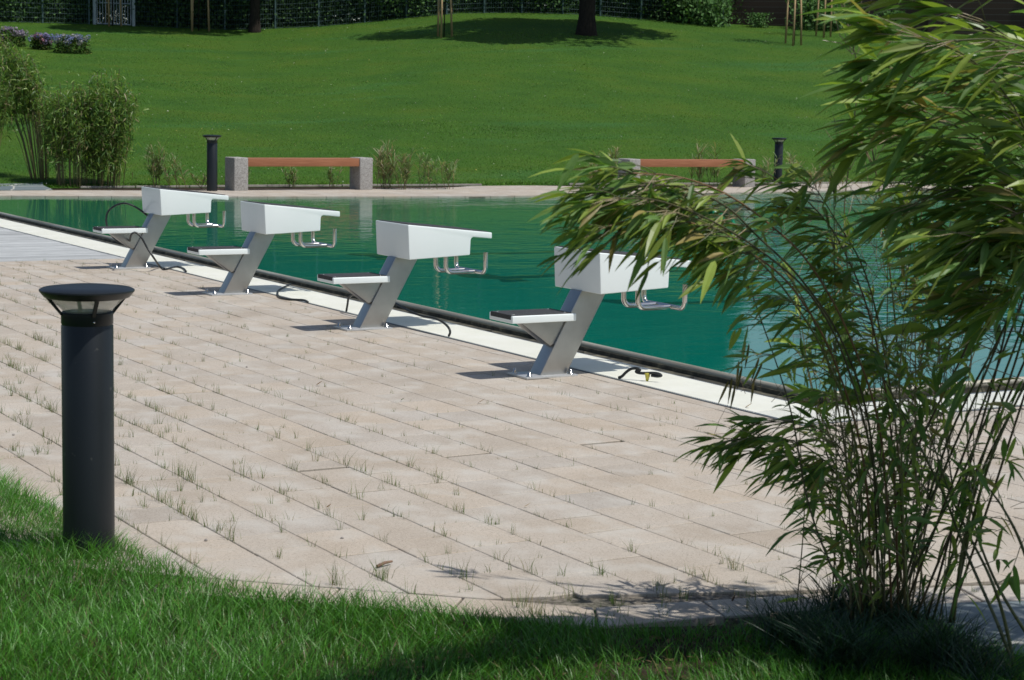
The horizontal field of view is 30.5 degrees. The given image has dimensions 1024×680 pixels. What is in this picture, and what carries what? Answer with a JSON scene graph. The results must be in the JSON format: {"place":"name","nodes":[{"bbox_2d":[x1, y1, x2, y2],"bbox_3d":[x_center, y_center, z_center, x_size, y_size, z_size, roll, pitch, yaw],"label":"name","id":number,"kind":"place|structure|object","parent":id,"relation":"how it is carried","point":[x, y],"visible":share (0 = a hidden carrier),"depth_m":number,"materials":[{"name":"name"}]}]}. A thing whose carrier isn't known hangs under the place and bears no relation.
{"place":"outdoors","nodes":[
{"label":"outdoors","id":0,"kind":"place"},
{"bbox_2d":[0,182,51,190],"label":"slate path","id":1,"kind":"structure","parent":0,"point":[19,187],"depth_m":31.77,"materials":[{"name":"grey stone"}]},
{"bbox_2d":[159,154,191,187],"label":"reed grass","id":2,"kind":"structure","parent":0,"point":[175,167],"depth_m":33.07,"materials":[{"name":"plant"}]},
{"bbox_2d":[189,172,206,188],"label":"reed grass","id":3,"kind":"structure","parent":0,"point":[204,179],"depth_m":33.01,"materials":[{"name":"plant"}]},
{"bbox_2d":[281,167,297,186],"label":"reed grass","id":4,"kind":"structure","parent":0,"point":[293,176],"depth_m":34.21,"materials":[{"name":"plant"}]},
{"bbox_2d":[324,166,343,186],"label":"reed grass","id":5,"kind":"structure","parent":0,"point":[330,175],"depth_m":34.65,"materials":[{"name":"plant"}]},
{"bbox_2d":[380,144,417,189],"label":"reed grass","id":6,"kind":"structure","parent":0,"point":[404,172],"depth_m":34.26,"materials":[{"name":"plant"}]},
{"bbox_2d":[50,184,779,190],"bbox_3d":[3.490,-2.984,38.710,46.000,0.400,1.750,-3,8,-30],"label":"flower bed","id":7,"kind":"object","parent":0,"point":[137,189],"visible":0.15,"depth_m":34.14,"materials":[{"name":"soil"}]},
{"bbox_2d":[772,138,786,181],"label":"bollard lamp","id":8,"kind":"object","parent":7,"relation":"on","point":[778,151],"visible":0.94,"depth_m":40.19,"materials":[{"name":"metal"}]},
{"bbox_2d":[415,152,436,188],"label":"reed grass","id":9,"kind":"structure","parent":0,"point":[425,167],"depth_m":34.52,"materials":[{"name":"plant"}]},
{"bbox_2d":[426,152,458,188],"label":"reed grass","id":10,"kind":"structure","parent":0,"point":[448,175],"depth_m":34.69,"materials":[{"name":"plant"}]},
{"bbox_2d":[0,183,1011,197],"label":"terrace","id":11,"kind":"structure","parent":0,"point":[491,191],"depth_m":32.77,"materials":[{"name":"stone"}]},
{"bbox_2d":[202,135,220,190],"bbox_3d":[-5.169,-3.028,32.360,0.330,1.014,0.330,8,10,42],"label":"bollard lamp","id":12,"kind":"object","parent":11,"relation":"on","point":[212,162],"visible":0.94,"depth_m":32.28,"materials":[{"name":"metal"}]},
{"bbox_2d":[225,157,372,190],"bbox_3d":[-3.774,-2.953,33.416,2.700,0.595,0.420,-3,8,-31],"label":"park bench","id":13,"kind":"object","parent":11,"relation":"on","point":[236,173],"visible":0.99,"depth_m":33.12,"materials":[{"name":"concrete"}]},
{"bbox_2d":[360,135,400,188],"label":"reed grass","id":14,"kind":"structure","parent":11,"relation":"on","point":[379,158],"depth_m":34.37,"materials":[{"name":"plant"}]},
{"bbox_2d":[618,158,755,186],"bbox_3d":[3.525,-3.344,37.703,3.100,0.585,0.420,-3,8,-30],"label":"park bench","id":15,"kind":"object","parent":11,"relation":"on","point":[742,181],"visible":0.54,"depth_m":37.51,"materials":[{"name":"wood"}]},
{"bbox_2d":[0,258,1023,628],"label":"pavement","id":16,"kind":"structure","parent":0,"point":[602,520],"depth_m":8.43,"materials":[{"name":"beige stone"}]},
{"bbox_2d":[93,186,228,269],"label":"starting block","id":17,"kind":"structure","parent":16,"relation":"on","point":[161,206],"depth_m":17.71,"materials":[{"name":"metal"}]},
{"bbox_2d":[105,202,186,271],"bbox_3d":[-3.417,-0.974,17.719,0.548,0.608,1.026,-3,8,-30],"label":"cable","id":18,"kind":"object","parent":17,"relation":"attached to","point":[139,235],"visible":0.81,"depth_m":17.78,"materials":[{"name":"black rubber"}]},
{"bbox_2d":[187,201,339,295],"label":"starting block","id":19,"kind":"structure","parent":16,"relation":"on","point":[263,223],"depth_m":15.57,"materials":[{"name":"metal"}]},
{"bbox_2d":[376,560,392,567],"bbox_3d":[-0.449,0.789,6.617,0.011,0.018,0.074,8,10,42],"label":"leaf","id":20,"kind":"object","parent":16,"relation":"on","point":[382,563],"visible":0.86,"depth_m":6.61,"materials":[{"name":"beige plant"}]},
{"bbox_2d":[317,220,491,330],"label":"starting block","id":21,"kind":"structure","parent":16,"relation":"on","point":[403,246],"depth_m":13.43,"materials":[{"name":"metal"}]},
{"bbox_2d":[0,259,1016,617],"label":"grass tufts","id":22,"kind":"object","parent":16,"relation":"on","point":[308,447],"visible":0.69,"depth_m":7.88,"materials":[{"name":"green plant"}]},
{"bbox_2d":[489,246,689,379],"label":"starting block","id":23,"kind":"structure","parent":16,"relation":"on","point":[559,335],"depth_m":11.29,"materials":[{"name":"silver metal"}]},
{"bbox_2d":[0,10,1023,187],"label":"hill","id":24,"kind":"structure","parent":0,"point":[241,56],"depth_m":55.22,"materials":[{"name":"green plant"}]},
{"bbox_2d":[0,66,25,143],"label":"bamboo shrub","id":25,"kind":"object","parent":24,"relation":"on","point":[4,100],"visible":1,"depth_m":32.34,"materials":[{"name":"green plant"}]},
{"bbox_2d":[0,26,28,46],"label":"hydrangea","id":26,"kind":"object","parent":24,"relation":"on","point":[16,33],"visible":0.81,"depth_m":66.45,"materials":[{"name":"green plant"}]},
{"bbox_2d":[0,24,51,179],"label":"bamboo shrub","id":27,"kind":"object","parent":24,"relation":"on","point":[27,96],"visible":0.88,"depth_m":32.94,"materials":[{"name":"green plant"}]},
{"bbox_2d":[0,0,58,21],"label":"hedge shrub","id":28,"kind":"object","parent":24,"relation":"on","point":[6,5],"visible":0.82,"depth_m":79.53,"materials":[{"name":"green plant"}]},
{"bbox_2d":[2,0,76,22],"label":"hedge shrub","id":29,"kind":"object","parent":24,"relation":"on","point":[38,12],"visible":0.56,"depth_m":80.26,"materials":[{"name":"green plant"}]},
{"bbox_2d":[28,32,53,49],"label":"hydrangea","id":30,"kind":"object","parent":24,"relation":"on","point":[40,40],"visible":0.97,"depth_m":65.75,"materials":[{"name":"green plant"}]},
{"bbox_2d":[0,0,89,23],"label":"fence","id":31,"kind":"object","parent":24,"relation":"on","point":[42,13],"visible":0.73,"depth_m":79.50,"materials":[{"name":"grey metal"}]},
{"bbox_2d":[29,70,101,186],"bbox_3d":[-7.674,-3.676,32.562,1.348,2.010,1.317,-3,8,-30],"label":"bamboo shrub","id":32,"kind":"object","parent":24,"relation":"on","point":[58,135],"visible":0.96,"depth_m":32.39,"materials":[{"name":"green plant"}]},
{"bbox_2d":[12,0,118,23],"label":"hedge shrub","id":33,"kind":"object","parent":24,"relation":"on","point":[61,11],"visible":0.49,"depth_m":80.62,"materials":[{"name":"green plant"}]},
{"bbox_2d":[50,33,92,53],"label":"hydrangea","id":34,"kind":"object","parent":24,"relation":"on","point":[79,40],"visible":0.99,"depth_m":64.91,"materials":[{"name":"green plant"}]},
{"bbox_2d":[49,0,126,23],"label":"hedge shrub","id":35,"kind":"object","parent":24,"relation":"on","point":[91,11],"visible":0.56,"depth_m":80.81,"materials":[{"name":"green plant"}]},
{"bbox_2d":[64,59,149,186],"bbox_3d":[-7.069,-3.789,32.804,1.474,2.222,1.431,-3,8,-30],"label":"bamboo shrub","id":36,"kind":"object","parent":24,"relation":"on","point":[110,114],"visible":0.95,"depth_m":32.58,"materials":[{"name":"green plant"}]},
{"bbox_2d":[105,0,121,26],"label":"staked tree","id":37,"kind":"object","parent":24,"relation":"on","point":[112,13],"visible":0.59,"depth_m":79.66,"materials":[{"name":"brown plant"}]},
{"bbox_2d":[90,0,170,25],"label":"hedge shrub","id":38,"kind":"object","parent":24,"relation":"on","point":[136,9],"visible":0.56,"depth_m":81.23,"materials":[{"name":"green plant"}]},
{"bbox_2d":[101,0,188,25],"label":"tree","id":39,"kind":"object","parent":24,"relation":"on","point":[145,13],"visible":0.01,"depth_m":92.30,"materials":[{"name":"green plant"}]},
{"bbox_2d":[141,139,171,186],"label":"reed grass","id":40,"kind":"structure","parent":24,"relation":"on","point":[157,171],"depth_m":33.14,"materials":[{"name":"plant"}]},
{"bbox_2d":[111,0,221,27],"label":"hedge shrub","id":41,"kind":"object","parent":24,"relation":"on","point":[157,5],"visible":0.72,"depth_m":80.86,"materials":[{"name":"green plant"}]},
{"bbox_2d":[144,0,247,28],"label":"hedge shrub","id":42,"kind":"object","parent":24,"relation":"on","point":[196,11],"visible":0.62,"depth_m":81.28,"materials":[{"name":"green plant"}]},
{"bbox_2d":[191,0,209,30],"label":"staked tree","id":43,"kind":"object","parent":24,"relation":"on","point":[192,5],"visible":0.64,"depth_m":79.30,"materials":[{"name":"brown plant"}]},
{"bbox_2d":[165,0,308,28],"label":"hedge shrub","id":44,"kind":"object","parent":24,"relation":"on","point":[231,14],"visible":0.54,"depth_m":81.58,"materials":[{"name":"green plant"}]},
{"bbox_2d":[248,0,260,32],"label":"tree","id":45,"kind":"object","parent":24,"relation":"on","point":[254,24],"visible":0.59,"depth_m":79.33,"materials":[{"name":"brown plant"}]},
{"bbox_2d":[215,0,312,27],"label":"hedge shrub","id":46,"kind":"object","parent":24,"relation":"on","point":[263,3],"visible":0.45,"depth_m":81.93,"materials":[{"name":"green plant"}]},
{"bbox_2d":[245,0,344,25],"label":"hedge shrub","id":47,"kind":"object","parent":24,"relation":"on","point":[290,17],"visible":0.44,"depth_m":82.45,"materials":[{"name":"green plant"}]},
{"bbox_2d":[278,0,351,24],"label":"hedge shrub","id":48,"kind":"object","parent":24,"relation":"on","point":[313,18],"visible":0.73,"depth_m":82.17,"materials":[{"name":"green plant"}]},
{"bbox_2d":[290,0,403,22],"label":"hedge shrub","id":49,"kind":"object","parent":24,"relation":"on","point":[352,8],"visible":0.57,"depth_m":82.36,"materials":[{"name":"green plant"}]},
{"bbox_2d":[328,0,418,19],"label":"hedge shrub","id":50,"kind":"object","parent":24,"relation":"on","point":[373,8],"visible":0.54,"depth_m":82.39,"materials":[{"name":"green plant"}]},
{"bbox_2d":[357,0,466,17],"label":"hedge shrub","id":51,"kind":"object","parent":24,"relation":"on","point":[409,7],"visible":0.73,"depth_m":82.00,"materials":[{"name":"green plant"}]},
{"bbox_2d":[135,0,723,29],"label":"fence","id":52,"kind":"object","parent":24,"relation":"on","point":[378,6],"visible":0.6,"depth_m":81.53,"materials":[{"name":"green metal"}]},
{"bbox_2d":[92,0,134,25],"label":"gate","id":53,"kind":"structure","parent":52,"relation":"attached to","point":[132,13],"depth_m":80.12,"materials":[{"name":"grey metal"}]},
{"bbox_2d":[401,0,474,13],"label":"hedge shrub","id":54,"kind":"object","parent":24,"relation":"on","point":[436,1],"visible":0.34,"depth_m":82.69,"materials":[{"name":"green plant"}]},
{"bbox_2d":[437,0,452,38],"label":"staked tree","id":55,"kind":"object","parent":24,"relation":"on","point":[441,20],"visible":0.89,"depth_m":70.92,"materials":[{"name":"brown plant"}]},
{"bbox_2d":[427,0,501,11],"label":"hedge shrub","id":56,"kind":"object","parent":24,"relation":"on","point":[463,5],"visible":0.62,"depth_m":82.72,"materials":[{"name":"green plant"}]},
{"bbox_2d":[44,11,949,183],"bbox_3d":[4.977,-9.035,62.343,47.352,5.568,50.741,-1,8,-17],"label":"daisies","id":57,"kind":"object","parent":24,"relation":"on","point":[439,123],"visible":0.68,"depth_m":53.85,"materials":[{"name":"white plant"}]},
{"bbox_2d":[457,0,538,10],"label":"hedge shrub","id":58,"kind":"object","parent":24,"relation":"on","point":[496,3],"visible":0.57,"depth_m":82.84,"materials":[{"name":"green plant"}]},
{"bbox_2d":[469,0,576,11],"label":"hedge shrub","id":59,"kind":"object","parent":24,"relation":"on","point":[529,4],"visible":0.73,"depth_m":82.36,"materials":[{"name":"green plant"}]},
{"bbox_2d":[516,0,605,12],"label":"hedge shrub","id":60,"kind":"object","parent":24,"relation":"on","point":[566,9],"visible":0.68,"depth_m":82.24,"materials":[{"name":"green plant"}]},
{"bbox_2d":[532,0,637,14],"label":"hedge shrub","id":61,"kind":"object","parent":24,"relation":"on","point":[603,3],"visible":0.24,"depth_m":83.00,"materials":[{"name":"green plant"}]},
{"bbox_2d":[575,0,597,35],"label":"tree","id":62,"kind":"object","parent":24,"relation":"on","point":[586,24],"visible":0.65,"depth_m":72.20,"materials":[{"name":"brown plant"}]},
{"bbox_2d":[591,146,621,181],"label":"reed grass","id":63,"kind":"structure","parent":24,"relation":"on","point":[615,155],"depth_m":37.99,"materials":[{"name":"plant"}]},
{"bbox_2d":[596,0,662,17],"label":"hedge shrub","id":64,"kind":"object","parent":24,"relation":"on","point":[623,7],"visible":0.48,"depth_m":82.84,"materials":[{"name":"green plant"}]},
{"bbox_2d":[596,0,678,18],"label":"hedge shrub","id":65,"kind":"object","parent":24,"relation":"on","point":[650,8],"visible":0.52,"depth_m":82.37,"materials":[{"name":"green plant"}]},
{"bbox_2d":[620,0,733,21],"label":"hedge shrub","id":66,"kind":"object","parent":24,"relation":"on","point":[669,8],"visible":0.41,"depth_m":81.52,"materials":[{"name":"green plant"}]},
{"bbox_2d":[657,0,715,24],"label":"hedge shrub","id":67,"kind":"object","parent":24,"relation":"on","point":[685,12],"visible":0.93,"depth_m":80.94,"materials":[{"name":"green plant"}]},
{"bbox_2d":[669,0,755,24],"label":"hedge shrub","id":68,"kind":"object","parent":24,"relation":"on","point":[727,6],"visible":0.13,"depth_m":82.34,"materials":[{"name":"green plant"}]},
{"bbox_2d":[692,0,739,27],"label":"hedge shrub","id":69,"kind":"object","parent":24,"relation":"on","point":[717,6],"visible":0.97,"depth_m":80.67,"materials":[{"name":"green plant"}]},
{"bbox_2d":[741,12,774,27],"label":"hedge shrub","id":70,"kind":"object","parent":24,"relation":"on","point":[760,20],"visible":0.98,"depth_m":81.22,"materials":[{"name":"green plant"}]},
{"bbox_2d":[784,0,801,45],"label":"staked tree","id":71,"kind":"object","parent":24,"relation":"on","point":[794,24],"visible":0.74,"depth_m":74.63,"materials":[{"name":"brown plant"}]},
{"bbox_2d":[785,0,829,29],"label":"hedge shrub","id":72,"kind":"object","parent":24,"relation":"on","point":[809,5],"visible":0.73,"depth_m":80.82,"materials":[{"name":"green plant"}]},
{"bbox_2d":[815,0,832,37],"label":"staked tree","id":73,"kind":"object","parent":24,"relation":"on","point":[825,3],"visible":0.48,"depth_m":78.14,"materials":[{"name":"brown plant"}]},
{"bbox_2d":[809,3,849,30],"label":"hedge shrub","id":74,"kind":"object","parent":24,"relation":"on","point":[834,26],"visible":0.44,"depth_m":80.49,"materials":[{"name":"green plant"}]},
{"bbox_2d":[719,0,1023,36],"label":"brick wall","id":75,"kind":"structure","parent":24,"relation":"on","point":[997,11],"depth_m":80.65,"materials":[{"name":"brick"}]},
{"bbox_2d":[874,9,907,32],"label":"hedge shrub","id":76,"kind":"object","parent":24,"relation":"on","point":[892,12],"visible":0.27,"depth_m":80.06,"materials":[{"name":"green plant"}]},
{"bbox_2d":[0,189,1023,390],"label":"water","id":77,"kind":"structure","parent":0,"point":[517,248],"depth_m":19.11,"materials":[{"name":"teal liquid"}]},
{"bbox_2d":[0,457,1023,679],"bbox_3d":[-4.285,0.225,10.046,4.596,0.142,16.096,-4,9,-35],"label":"lawn grass","id":78,"kind":"structure","parent":0,"point":[107,618],"depth_m":5.71,"materials":[{"name":"green plant"}]},
{"bbox_2d":[39,283,134,558],"bbox_3d":[-1.503,0.310,6.659,0.330,1.014,0.330,-3,8,-30],"label":"bollard lamp","id":79,"kind":"object","parent":78,"relation":"on","point":[87,312],"visible":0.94,"depth_m":6.58,"materials":[{"name":"metal"}]},
{"bbox_2d":[466,618,1020,678],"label":"leaf litter","id":80,"kind":"object","parent":78,"relation":"on","point":[665,672],"visible":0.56,"depth_m":5.68,"materials":[{"name":"plant"}]},
{"bbox_2d":[527,0,1023,670],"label":"bamboo","id":81,"kind":"object","parent":78,"relation":"on","point":[991,246],"visible":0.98,"depth_m":5.45,"materials":[{"name":"plant"}]},
{"bbox_2d":[715,584,884,661],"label":"ornamental grass","id":82,"kind":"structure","parent":78,"relation":"on","point":[771,629],"depth_m":5.74,"materials":[{"name":"green plant"}]},
{"bbox_2d":[787,568,895,627],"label":"ornamental grass","id":83,"kind":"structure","parent":78,"relation":"on","point":[829,595],"depth_m":6.04,"materials":[{"name":"green plant"}]},
{"bbox_2d":[729,588,982,679],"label":"ornamental grass","id":84,"kind":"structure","parent":78,"relation":"on","point":[851,647],"depth_m":5.50,"materials":[{"name":"green plant"}]},
{"bbox_2d":[829,573,975,638],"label":"ornamental grass","id":85,"kind":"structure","parent":78,"relation":"on","point":[914,603],"depth_m":5.90,"materials":[{"name":"green plant"}]},
{"bbox_2d":[847,591,1023,679],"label":"ornamental grass","id":86,"kind":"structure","parent":78,"relation":"on","point":[942,638],"depth_m":5.53,"materials":[{"name":"green plant"}]},
{"bbox_2d":[908,627,1023,679],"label":"ornamental grass","id":87,"kind":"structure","parent":78,"relation":"on","point":[994,668],"depth_m":5.40,"materials":[{"name":"green plant"}]},
{"bbox_2d":[0,546,1023,627],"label":"paving bed","id":88,"kind":"object","parent":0,"point":[594,603],"visible":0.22,"depth_m":6.28,"materials":[{"name":"grey concrete"}]},
{"bbox_2d":[587,162,599,186],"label":"reed grass","id":89,"kind":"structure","parent":0,"point":[590,164],"depth_m":36.59,"materials":[{"name":"plant"}]},
{"bbox_2d":[685,138,724,185],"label":"reed grass","id":90,"kind":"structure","parent":0,"point":[714,173],"depth_m":38.29,"materials":[{"name":"plant"}]},
{"bbox_2d":[757,153,780,185],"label":"reed grass","id":91,"kind":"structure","parent":0,"point":[764,167],"depth_m":38.92,"materials":[{"name":"plant"}]},
{"bbox_2d":[784,151,810,183],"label":"reed grass","id":92,"kind":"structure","parent":0,"point":[792,159],"depth_m":39.15,"materials":[{"name":"plant"}]},
{"bbox_2d":[808,166,833,187],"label":"reed grass","id":93,"kind":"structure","parent":0,"point":[811,175],"depth_m":38.76,"materials":[{"name":"plant"}]},
{"bbox_2d":[913,601,1023,654],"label":"slate path","id":94,"kind":"structure","parent":0,"point":[1017,607],"depth_m":6.13,"materials":[{"name":"grey stone"}]},
{"label":"ground","id":95,"kind":"structure","parent":0,"visible":0},
{"bbox_2d":[0,212,1023,425],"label":"overflow gutter","id":96,"kind":"object","parent":95,"relation":"on","point":[703,384],"visible":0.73,"depth_m":12.90,"materials":[{"name":"plastic"}]},
{"bbox_2d":[276,283,308,302],"bbox_3d":[-1.881,-0.395,15.704,0.211,0.017,1.437,0,7,-12],"label":"cable","id":97,"kind":"object","parent":96,"relation":"on","point":[291,299],"visible":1,"depth_m":15.23,"materials":[{"name":"black rubber"}]},
{"bbox_2d":[345,294,450,336],"bbox_3d":[-0.850,-0.206,13.727,0.017,0.176,1.654,-3,8,-31],"label":"cable","id":98,"kind":"object","parent":96,"relation":"on","point":[412,312],"visible":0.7,"depth_m":13.43,"materials":[{"name":"black rubber"}]},
{"bbox_2d":[618,367,662,378],"bbox_3d":[0.762,0.203,11.160,0.286,0.083,0.018,5,8,27],"label":"cable","id":99,"kind":"object","parent":96,"relation":"on","point":[652,374],"visible":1,"depth_m":11.15,"materials":[{"name":"black rubber"}]},
{"bbox_2d":[645,373,649,380],"bbox_3d":[0.802,0.227,11.143,0.031,0.070,0.031,7,9,37],"label":"yellow tape","id":100,"kind":"object","parent":99,"relation":"attached to","point":[647,375],"visible":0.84,"depth_m":11.13,"materials":[{"name":"yellow plastic"}]},
{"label":"deck base","id":101,"kind":"structure","parent":95,"relation":"on","visible":0},
{"bbox_2d":[0,228,123,261],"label":"wooden deck","id":102,"kind":"structure","parent":101,"relation":"on","point":[16,246],"depth_m":19.54,"materials":[{"name":"grey wood"}]},
{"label":"terrace base","id":103,"kind":"structure","parent":0,"visible":0},
{"bbox_2d":[80,181,911,188],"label":"kerb","id":104,"kind":"structure","parent":103,"relation":"on","point":[278,186],"depth_m":34.79,"materials":[{"name":"concrete"}]}
]}

